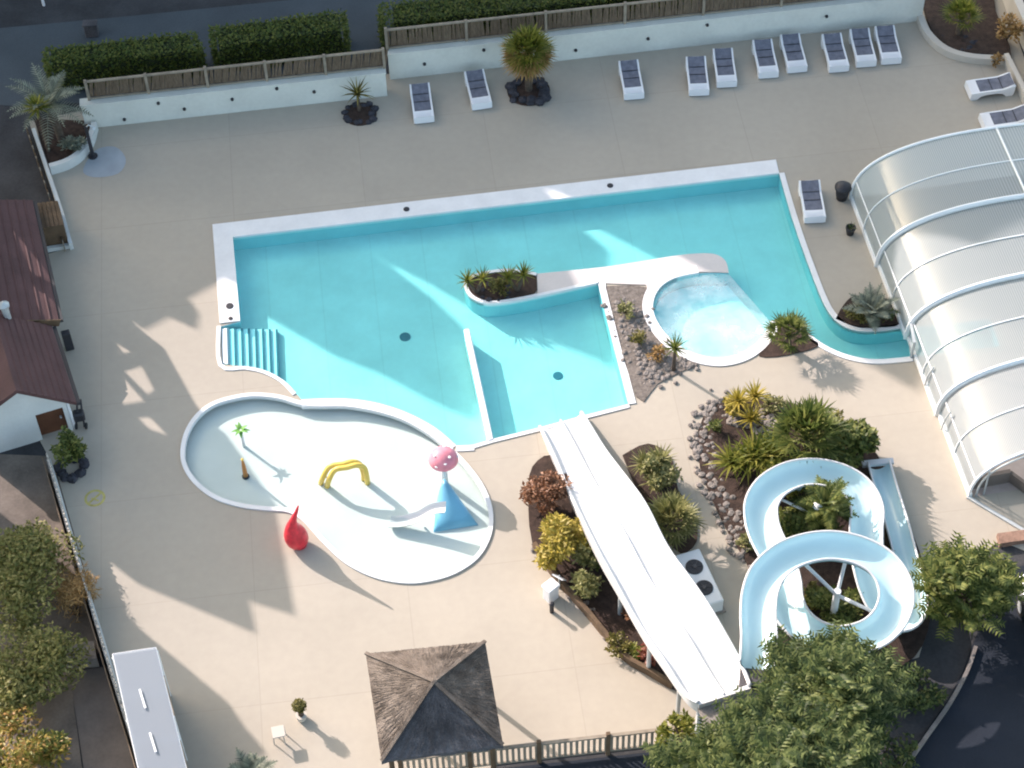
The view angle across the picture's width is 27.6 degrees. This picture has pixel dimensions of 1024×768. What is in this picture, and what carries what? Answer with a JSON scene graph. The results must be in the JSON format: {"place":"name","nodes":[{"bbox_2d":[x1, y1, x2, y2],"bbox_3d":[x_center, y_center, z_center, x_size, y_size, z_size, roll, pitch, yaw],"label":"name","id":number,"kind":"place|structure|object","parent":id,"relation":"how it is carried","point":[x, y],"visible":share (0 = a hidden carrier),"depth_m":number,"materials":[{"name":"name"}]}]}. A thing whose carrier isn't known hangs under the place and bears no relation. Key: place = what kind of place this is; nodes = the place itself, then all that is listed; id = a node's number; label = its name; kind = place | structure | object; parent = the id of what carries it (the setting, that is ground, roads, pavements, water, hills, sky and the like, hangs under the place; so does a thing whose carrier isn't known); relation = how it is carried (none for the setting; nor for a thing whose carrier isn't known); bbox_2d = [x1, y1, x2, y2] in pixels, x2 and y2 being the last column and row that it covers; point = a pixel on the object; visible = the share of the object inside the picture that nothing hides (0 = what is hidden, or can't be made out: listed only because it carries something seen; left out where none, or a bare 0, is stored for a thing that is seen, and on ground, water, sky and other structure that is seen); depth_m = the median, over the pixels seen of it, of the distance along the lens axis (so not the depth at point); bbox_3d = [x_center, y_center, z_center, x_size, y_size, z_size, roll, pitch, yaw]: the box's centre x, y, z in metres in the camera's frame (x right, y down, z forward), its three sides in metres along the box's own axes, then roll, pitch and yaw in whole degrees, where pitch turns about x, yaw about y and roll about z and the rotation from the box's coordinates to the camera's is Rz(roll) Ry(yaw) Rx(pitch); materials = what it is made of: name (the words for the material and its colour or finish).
{"place":"outdoors","nodes":[
{"label":"outdoors","id":0,"kind":"place"},
{"bbox_2d":[0,454,102,767],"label":"yard","id":1,"kind":"structure","parent":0,"point":[25,491],"depth_m":58.08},
{"bbox_2d":[0,703,72,767],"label":"tall shrub","id":2,"kind":"object","parent":1,"relation":"on","point":[27,752],"visible":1,"depth_m":53.34,"materials":[{"name":"yellow plant"}]},
{"bbox_2d":[0,516,84,641],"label":"tall shrub","id":3,"kind":"object","parent":1,"relation":"on","point":[25,560],"visible":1,"depth_m":56.26,"materials":[{"name":"green plant"}]},
{"bbox_2d":[0,611,94,719],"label":"tall shrub","id":4,"kind":"object","parent":1,"relation":"on","point":[32,674],"visible":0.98,"depth_m":54.59,"materials":[{"name":"green plant"}]},
{"bbox_2d":[47,560,100,625],"bbox_3d":[-11.879,5.726,56.654,1.523,1.289,2.058,-2,51,0],"label":"dry shrub","id":5,"kind":"object","parent":1,"relation":"on","point":[73,594],"visible":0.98,"depth_m":56.57,"materials":[{"name":"brown plant"}]},
{"bbox_2d":[34,118,90,162],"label":"soil","id":6,"kind":"structure","parent":0,"point":[73,128],"depth_m":68.56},
{"bbox_2d":[20,92,53,151],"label":"yucca","id":7,"kind":"object","parent":6,"relation":"on","point":[34,99],"visible":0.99,"depth_m":66.55,"materials":[{"name":"green plant"}]},
{"bbox_2d":[5,63,92,148],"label":"feather palm","id":8,"kind":"object","parent":6,"relation":"on","point":[51,95],"visible":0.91,"depth_m":67.17,"materials":[{"name":"green plant"}]},
{"bbox_2d":[69,666,136,767],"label":"path","id":9,"kind":"structure","parent":0,"point":[103,741],"depth_m":54.81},
{"bbox_2d":[0,0,683,105],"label":"road","id":10,"kind":"structure","parent":0,"point":[21,48],"depth_m":72.06,"materials":[{"name":"asphalt"}]},
{"bbox_2d":[40,30,209,90],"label":"hedge","id":11,"kind":"object","parent":10,"relation":"on","point":[78,63],"visible":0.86,"depth_m":69.63,"materials":[{"name":"green plant"}]},
{"bbox_2d":[207,8,352,71],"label":"hedge","id":12,"kind":"object","parent":10,"relation":"on","point":[292,37],"visible":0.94,"depth_m":70.12,"materials":[{"name":"green plant"}]},
{"bbox_2d":[375,0,691,50],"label":"hedge","id":13,"kind":"object","parent":10,"relation":"on","point":[413,13],"visible":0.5,"depth_m":70.55,"materials":[{"name":"green plant"}]},
{"bbox_2d":[468,272,536,300],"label":"soil","id":14,"kind":"structure","parent":0,"point":[529,287],"depth_m":64.09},
{"bbox_2d":[495,260,535,291],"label":"yucca","id":15,"kind":"object","parent":14,"relation":"on","point":[510,275],"visible":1,"depth_m":63.69,"materials":[{"name":"green plant"}]},
{"bbox_2d":[0,0,1023,767],"bbox_3d":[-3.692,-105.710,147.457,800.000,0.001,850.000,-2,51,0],"label":"ground","id":16,"kind":"structure","parent":0,"point":[942,660],"depth_m":67.74,"materials":[{"name":"asphalt"}]},
{"bbox_2d":[0,199,80,452],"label":"house","id":17,"kind":"structure","parent":16,"relation":"on","point":[38,393],"depth_m":60.84,"materials":[{"name":"red tile"}]},
{"bbox_2d":[35,408,67,434],"bbox_3d":[-13.396,1.045,60.596,0.755,1.150,0.266,-2,51,0],"label":"door","id":18,"kind":"structure","parent":17,"relation":"in","point":[51,421],"depth_m":60.63,"materials":[{"name":"wood"}]},
{"bbox_2d":[25,125,73,251],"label":"boundary wall","id":19,"kind":"structure","parent":16,"relation":"on","point":[46,167],"depth_m":67.13,"materials":[{"name":"white paint"}]},
{"bbox_2d":[37,201,67,245],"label":"timber bin store","id":20,"kind":"structure","parent":16,"relation":"on","point":[53,226],"depth_m":65.26,"materials":[{"name":"brown wood"}]},
{"bbox_2d":[42,453,135,767],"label":"boundary wall","id":21,"kind":"structure","parent":16,"relation":"on","point":[90,601],"depth_m":56.26,"materials":[{"name":"white paint"}]},
{"bbox_2d":[694,688,757,739],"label":"slide tower","id":22,"kind":"structure","parent":16,"relation":"on","point":[710,712],"depth_m":51.64,"materials":[{"name":"metal"}]},
{"bbox_2d":[697,678,845,767],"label":"tree","id":23,"kind":"object","parent":16,"relation":"on","point":[753,735],"visible":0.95,"depth_m":49.54,"materials":[{"name":"green plant"}]},
{"bbox_2d":[749,618,919,764],"bbox_3d":[8.080,8.236,51.944,4.334,4.561,4.271,-2,51,0],"label":"tree","id":24,"kind":"object","parent":16,"relation":"on","point":[845,673],"visible":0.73,"depth_m":50.95,"materials":[{"name":"green plant"}]},
{"bbox_2d":[776,698,894,767],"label":"tree","id":25,"kind":"object","parent":16,"relation":"on","point":[857,754],"visible":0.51,"depth_m":49.44,"materials":[{"name":"green plant"}]},
{"bbox_2d":[871,725,920,767],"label":"shrub","id":26,"kind":"object","parent":16,"relation":"on","point":[905,756],"visible":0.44,"depth_m":53.41,"materials":[{"name":"green plant"}]},
{"bbox_2d":[890,662,948,714],"bbox_3d":[10.343,8.088,54.588,1.944,0.574,1.670,-24,54,-17],"label":"shrub","id":27,"kind":"object","parent":16,"relation":"on","point":[926,697],"visible":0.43,"depth_m":54.38,"materials":[{"name":"green plant"}]},
{"bbox_2d":[908,530,1023,641],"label":"tree","id":28,"kind":"object","parent":16,"relation":"on","point":[979,579],"visible":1,"depth_m":54.80,"materials":[{"name":"green plant"}]},
{"bbox_2d":[996,530,1023,547],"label":"brick kerb","id":29,"kind":"structure","parent":16,"relation":"on","point":[1006,539],"depth_m":57.72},
{"bbox_2d":[1003,0,1023,50],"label":"boundary wall","id":30,"kind":"structure","parent":16,"relation":"on","point":[1015,6],"depth_m":70.53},
{"bbox_2d":[29,0,1023,767],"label":"pool deck","id":31,"kind":"structure","parent":0,"point":[249,624],"depth_m":61.65,"materials":[{"name":"concrete"}]},
{"bbox_2d":[49,425,87,468],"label":"green shrub","id":32,"kind":"object","parent":31,"relation":"on","point":[70,445],"visible":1,"depth_m":59.53,"materials":[{"name":"green plant"}]},
{"bbox_2d":[48,122,98,174],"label":"planter kerb","id":33,"kind":"structure","parent":31,"relation":"on","point":[76,158],"depth_m":67.78,"materials":[{"name":"white paint"}]},
{"bbox_2d":[83,146,125,176],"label":"shower pad","id":34,"kind":"object","parent":31,"relation":"on","point":[109,161],"visible":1,"depth_m":67.95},
{"bbox_2d":[112,647,188,767],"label":"canopy","id":35,"kind":"object","parent":31,"relation":"on","point":[152,724],"visible":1,"depth_m":52.52,"materials":[{"name":"grey"}]},
{"bbox_2d":[80,68,386,126],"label":"white wall","id":36,"kind":"structure","parent":31,"relation":"on","point":[211,100],"depth_m":68.85,"materials":[{"name":"paint"}]},
{"bbox_2d":[83,47,387,100],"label":"reed fence","id":37,"kind":"object","parent":36,"relation":"on","point":[172,81],"visible":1,"depth_m":68.36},
{"bbox_2d":[228,747,277,767],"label":"feather palm","id":38,"kind":"object","parent":31,"relation":"on","point":[250,760],"visible":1,"depth_m":53.31,"materials":[{"name":"green plant"}]},
{"bbox_2d":[284,505,308,549],"bbox_3d":[-6.018,3.948,57.628,0.680,1.782,0.670,-2,51,0],"label":"water toy","id":39,"kind":"object","parent":31,"relation":"on","point":[296,537],"visible":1,"depth_m":57.64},
{"bbox_2d":[180,392,493,583],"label":"paddling pool","id":40,"kind":"structure","parent":31,"relation":"in","point":[290,451],"depth_m":60.02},
{"bbox_2d":[318,459,369,488],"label":"spray arch","id":41,"kind":"structure","parent":40,"relation":"on","point":[349,464],"depth_m":59.24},
{"bbox_2d":[389,479,477,531],"bbox_3d":[-2.305,3.484,58.789,2.506,0.857,1.190,-10,51,-6],"label":"play slide","id":42,"kind":"object","parent":40,"relation":"on","point":[449,510],"visible":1,"depth_m":58.78,"materials":[{"name":"plastic"}]},
{"bbox_2d":[428,445,458,482],"bbox_3d":[-1.928,2.396,59.205,0.865,1.530,0.860,-2,51,0],"label":"water mushroom","id":43,"kind":"object","parent":40,"relation":"on","point":[443,459],"visible":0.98,"depth_m":58.62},
{"bbox_2d":[409,82,433,123],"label":"sun lounger","id":44,"kind":"object","parent":31,"relation":"on","point":[422,105],"visible":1,"depth_m":69.00,"materials":[{"name":"white plastic"}]},
{"bbox_2d":[364,640,503,767],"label":"gazebo","id":45,"kind":"object","parent":31,"relation":"on","point":[434,701],"visible":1,"depth_m":51.87,"materials":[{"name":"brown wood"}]},
{"bbox_2d":[464,69,491,110],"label":"sun lounger","id":46,"kind":"object","parent":31,"relation":"on","point":[477,86],"visible":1,"depth_m":69.35,"materials":[{"name":"white plastic"}]},
{"bbox_2d":[397,726,678,767],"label":"timber railing","id":47,"kind":"object","parent":31,"relation":"on","point":[538,745],"visible":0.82,"depth_m":53.35,"materials":[{"name":"brown wood"}]},
{"bbox_2d":[212,159,912,451],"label":"swimming pool","id":48,"kind":"structure","parent":31,"relation":"in","point":[377,306],"depth_m":64.49,"materials":[{"name":"liquid"}]},
{"bbox_2d":[532,541,673,688],"bbox_3d":[2.272,6.327,56.412,0.528,0.300,5.846,-32,57,-22],"label":"timber edging","id":49,"kind":"object","parent":31,"relation":"on","point":[652,673],"visible":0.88,"depth_m":56.03,"materials":[{"name":"brown wood"}]},
{"bbox_2d":[618,59,643,99],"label":"sun lounger","id":50,"kind":"object","parent":31,"relation":"on","point":[630,75],"visible":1,"depth_m":69.49,"materials":[{"name":"white plastic"}]},
{"bbox_2d":[538,411,751,714],"bbox_3d":[3.179,4.470,56.170,1.942,2.973,11.644,-17,53,-12],"label":"water slide","id":51,"kind":"object","parent":31,"relation":"on","point":[682,632],"visible":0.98,"depth_m":55.08,"materials":[{"name":"plastic"}]},
{"bbox_2d":[387,0,924,79],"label":"white wall","id":52,"kind":"structure","parent":31,"relation":"on","point":[611,39],"depth_m":70.31,"materials":[{"name":"paint"}]},
{"bbox_2d":[384,0,829,49],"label":"reed fence","id":53,"kind":"object","parent":52,"relation":"on","point":[472,30],"visible":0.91,"depth_m":69.52,"materials":[{"name":"wicker"}]},
{"bbox_2d":[685,56,708,95],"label":"sun lounger","id":54,"kind":"object","parent":31,"relation":"on","point":[696,71],"visible":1,"depth_m":69.53,"materials":[{"name":"white plastic"}]},
{"bbox_2d":[676,549,725,614],"bbox_3d":[5.096,5.418,56.848,0.850,0.602,1.902,-15,52,-11],"label":"heat pump","id":55,"kind":"object","parent":31,"relation":"on","point":[694,564],"visible":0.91,"depth_m":56.67,"materials":[{"name":"white plastic"}]},
{"bbox_2d":[712,48,736,87],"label":"sun lounger","id":56,"kind":"object","parent":31,"relation":"on","point":[725,75],"visible":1,"depth_m":69.76,"materials":[{"name":"white plastic"}]},
{"bbox_2d":[752,38,778,78],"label":"sun lounger","id":57,"kind":"object","parent":31,"relation":"on","point":[764,54],"visible":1,"depth_m":69.99,"materials":[{"name":"white plastic"}]},
{"bbox_2d":[779,33,807,72],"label":"sun lounger","id":58,"kind":"object","parent":31,"relation":"on","point":[791,47],"visible":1,"depth_m":70.13,"materials":[{"name":"white plastic"}]},
{"bbox_2d":[798,180,825,223],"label":"sun lounger","id":59,"kind":"object","parent":31,"relation":"on","point":[811,197],"visible":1,"depth_m":65.78,"materials":[{"name":"white plastic"}]},
{"bbox_2d":[821,33,848,72],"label":"sun lounger","id":60,"kind":"object","parent":31,"relation":"on","point":[832,46],"visible":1,"depth_m":70.11,"materials":[{"name":"white plastic"}]},
{"bbox_2d":[849,28,876,67],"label":"sun lounger","id":61,"kind":"object","parent":31,"relation":"on","point":[860,41],"visible":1,"depth_m":70.23,"materials":[{"name":"white plastic"}]},
{"bbox_2d":[874,25,901,64],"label":"sun lounger","id":62,"kind":"object","parent":31,"relation":"on","point":[885,38],"visible":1,"depth_m":70.30,"materials":[{"name":"white plastic"}]},
{"bbox_2d":[849,122,1023,496],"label":"pool enclosure","id":63,"kind":"object","parent":31,"relation":"on","point":[940,219],"visible":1,"depth_m":61.97,"materials":[{"name":"grey"}]},
{"bbox_2d":[916,14,1004,64],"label":"planter kerb","id":64,"kind":"structure","parent":31,"relation":"on","point":[934,41],"depth_m":70.13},
{"bbox_2d":[964,72,1015,100],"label":"sun lounger","id":65,"kind":"object","parent":31,"relation":"on","point":[987,86],"visible":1,"depth_m":68.90,"materials":[{"name":"white plastic"}]},
{"bbox_2d":[978,105,1023,127],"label":"sun lounger","id":66,"kind":"object","parent":31,"relation":"on","point":[1007,116],"visible":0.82,"depth_m":67.97,"materials":[{"name":"white plastic"}]},
{"bbox_2d":[1004,53,1023,104],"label":"wall","id":67,"kind":"structure","parent":31,"relation":"on","point":[1010,66],"depth_m":69.17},
{"bbox_2d":[507,76,549,105],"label":"soil","id":68,"kind":"structure","parent":0,"point":[520,89],"depth_m":69.59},
{"bbox_2d":[499,23,557,91],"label":"fan palm","id":69,"kind":"object","parent":68,"relation":"on","point":[527,53],"visible":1,"depth_m":68.07,"materials":[{"name":"green plant"}]},
{"bbox_2d":[509,752,653,767],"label":"pavement","id":70,"kind":"structure","parent":0,"point":[630,761],"depth_m":53.79,"materials":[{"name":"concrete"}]},
{"bbox_2d":[654,707,696,747],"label":"shrub","id":71,"kind":"object","parent":70,"relation":"on","point":[684,724],"visible":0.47,"depth_m":52.87,"materials":[{"name":"green plant"}]},
{"bbox_2d":[639,713,729,767],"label":"tree","id":72,"kind":"object","parent":70,"relation":"on","point":[678,754],"visible":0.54,"depth_m":50.81,"materials":[{"name":"green plant"}]},
{"bbox_2d":[528,455,676,690],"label":"soil","id":73,"kind":"structure","parent":0,"point":[604,603],"depth_m":57.22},
{"bbox_2d":[519,469,572,517],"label":"rust shrub","id":74,"kind":"object","parent":73,"relation":"on","point":[550,484],"visible":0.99,"depth_m":58.08,"materials":[{"name":"brown plant"}]},
{"bbox_2d":[531,511,589,571],"bbox_3d":[1.426,4.377,57.292,1.842,1.406,1.712,-2,51,0],"label":"yellow shrub","id":75,"kind":"object","parent":73,"relation":"on","point":[561,532],"visible":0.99,"depth_m":56.95,"materials":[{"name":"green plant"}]},
{"bbox_2d":[570,540,600,571],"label":"shrub","id":76,"kind":"object","parent":73,"relation":"on","point":[582,556],"visible":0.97,"depth_m":56.91,"materials":[{"name":"green plant"}]},
{"bbox_2d":[569,568,604,598],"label":"shrub","id":77,"kind":"object","parent":73,"relation":"on","point":[588,585],"visible":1,"depth_m":56.43,"materials":[{"name":"green plant"}]},
{"bbox_2d":[604,630,633,658],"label":"shrub","id":78,"kind":"object","parent":73,"relation":"on","point":[615,639],"visible":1,"depth_m":55.62,"materials":[{"name":"green plant"}]},
{"bbox_2d":[606,285,696,401],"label":"soil","id":79,"kind":"structure","parent":0,"point":[636,293],"depth_m":62.64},
{"bbox_2d":[601,297,691,388],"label":"stones","id":80,"kind":"object","parent":79,"relation":"on","point":[651,373],"visible":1,"depth_m":62.37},
{"bbox_2d":[623,443,697,552],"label":"soil","id":81,"kind":"structure","parent":0,"point":[643,490],"depth_m":59.17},
{"bbox_2d":[625,443,676,497],"bbox_3d":[3.973,2.429,58.877,1.555,1.353,1.741,-2,51,0],"label":"yucca","id":82,"kind":"object","parent":81,"relation":"on","point":[658,453],"visible":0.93,"depth_m":58.89,"materials":[{"name":"green plant"}]},
{"bbox_2d":[638,451,682,492],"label":"green shrub","id":83,"kind":"object","parent":81,"relation":"on","point":[648,462],"visible":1,"depth_m":58.61,"materials":[{"name":"green plant"}]},
{"bbox_2d":[646,489,706,551],"bbox_3d":[4.387,3.732,57.541,1.922,1.678,1.886,-28,55,-19],"label":"fan palm","id":84,"kind":"object","parent":81,"relation":"on","point":[680,505],"visible":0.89,"depth_m":57.32,"materials":[{"name":"green plant"}]},
{"bbox_2d":[759,324,817,357],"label":"soil","id":85,"kind":"structure","parent":0,"point":[771,350],"depth_m":62.36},
{"bbox_2d":[759,307,813,353],"bbox_3d":[8.195,-1.487,61.836,1.744,1.400,1.628,-2,51,0],"label":"fan palm","id":86,"kind":"object","parent":85,"relation":"on","point":[794,320],"visible":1,"depth_m":61.72,"materials":[{"name":"green plant"}]},
{"bbox_2d":[698,398,929,666],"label":"soil","id":87,"kind":"structure","parent":0,"point":[908,645],"depth_m":58.68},
{"bbox_2d":[687,388,752,567],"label":"stones","id":88,"kind":"object","parent":87,"relation":"on","point":[696,447],"visible":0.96,"depth_m":59.41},
{"bbox_2d":[705,436,768,484],"bbox_3d":[6.470,2.084,59.197,2.163,1.186,1.595,-2,51,0],"label":"yucca","id":89,"kind":"object","parent":87,"relation":"on","point":[726,458],"visible":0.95,"depth_m":59.17,"materials":[{"name":"green plant"}]},
{"bbox_2d":[725,379,773,428],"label":"yucca","id":90,"kind":"object","parent":87,"relation":"on","point":[750,415],"visible":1,"depth_m":59.92,"materials":[{"name":"yellow plant"}]},
{"bbox_2d":[726,406,798,434],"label":"stones","id":91,"kind":"object","parent":87,"relation":"on","point":[730,421],"visible":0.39,"depth_m":60.54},
{"bbox_2d":[729,423,800,482],"bbox_3d":[7.165,1.907,59.104,2.504,1.506,2.081,-2,51,0],"label":"yucca","id":92,"kind":"object","parent":87,"relation":"on","point":[764,451],"visible":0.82,"depth_m":59.02,"materials":[{"name":"green plant"}]},
{"bbox_2d":[760,392,852,462],"bbox_3d":[8.372,1.370,58.912,2.645,2.344,2.561,23,55,19],"label":"fan palm","id":93,"kind":"object","parent":87,"relation":"on","point":[804,413],"visible":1,"depth_m":58.57,"materials":[{"name":"green plant"}]},
{"bbox_2d":[778,504,844,537],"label":"green shrub","id":94,"kind":"object","parent":87,"relation":"on","point":[789,528],"visible":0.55,"depth_m":57.45,"materials":[{"name":"green plant"}]},
{"bbox_2d":[788,475,858,531],"bbox_3d":[8.584,3.402,57.512,1.908,1.953,1.774,-25,55,-17],"label":"feather palm","id":95,"kind":"object","parent":87,"relation":"on","point":[830,498],"visible":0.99,"depth_m":57.14,"materials":[{"name":"green plant"}]},
{"bbox_2d":[739,458,928,689],"bbox_3d":[8.366,4.861,55.593,5.604,3.110,8.846,-2,51,0],"label":"spiral slide","id":96,"kind":"object","parent":87,"relation":"on","point":[771,596],"visible":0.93,"depth_m":55.06,"materials":[{"name":"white plastic"}]},
{"bbox_2d":[804,584,864,622],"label":"green shrub","id":97,"kind":"object","parent":87,"relation":"on","point":[820,598],"visible":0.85,"depth_m":55.98,"materials":[{"name":"green plant"}]},
{"bbox_2d":[813,417,880,468],"bbox_3d":[9.629,1.772,59.106,1.838,1.503,1.735,-15,52,-11],"label":"green shrub","id":98,"kind":"object","parent":87,"relation":"on","point":[861,437],"visible":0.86,"depth_m":58.83,"materials":[{"name":"green plant"}]},
{"bbox_2d":[836,297,898,327],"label":"soil","id":99,"kind":"structure","parent":0,"point":[841,314],"depth_m":62.97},
{"bbox_2d":[842,281,900,334],"bbox_3d":[10.794,-2.341,62.594,1.526,1.181,1.557,36,60,27],"label":"agave","id":100,"kind":"object","parent":99,"relation":"on","point":[874,307],"visible":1,"depth_m":62.52,"materials":[{"name":"green plant"}]},
{"bbox_2d":[902,565,1023,767],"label":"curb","id":101,"kind":"structure","parent":0,"point":[980,724],"depth_m":54.47,"materials":[{"name":"concrete"}]},
{"bbox_2d":[901,645,977,767],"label":"kerb","id":102,"kind":"structure","parent":101,"relation":"on","point":[943,711],"depth_m":54.52,"materials":[{"name":"concrete"}]},
{"bbox_2d":[923,0,1011,57],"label":"soil","id":103,"kind":"structure","parent":0,"point":[984,34],"depth_m":70.93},
{"bbox_2d":[938,0,986,35],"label":"fan palm","id":104,"kind":"object","parent":103,"relation":"on","point":[965,6],"visible":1,"depth_m":70.03,"materials":[{"name":"green plant"}]},
{"bbox_2d":[996,11,1023,43],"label":"dry shrub","id":105,"kind":"object","parent":103,"relation":"on","point":[1014,28],"visible":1,"depth_m":70.10,"materials":[{"name":"brown plant"}]},
{"bbox_2d":[972,454,1023,495],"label":"indoor floor","id":106,"kind":"structure","parent":0,"point":[1017,467],"depth_m":59.22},
{"bbox_2d":[973,469,1023,492],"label":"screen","id":107,"kind":"object","parent":106,"relation":"on","point":[1007,476],"visible":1,"depth_m":58.77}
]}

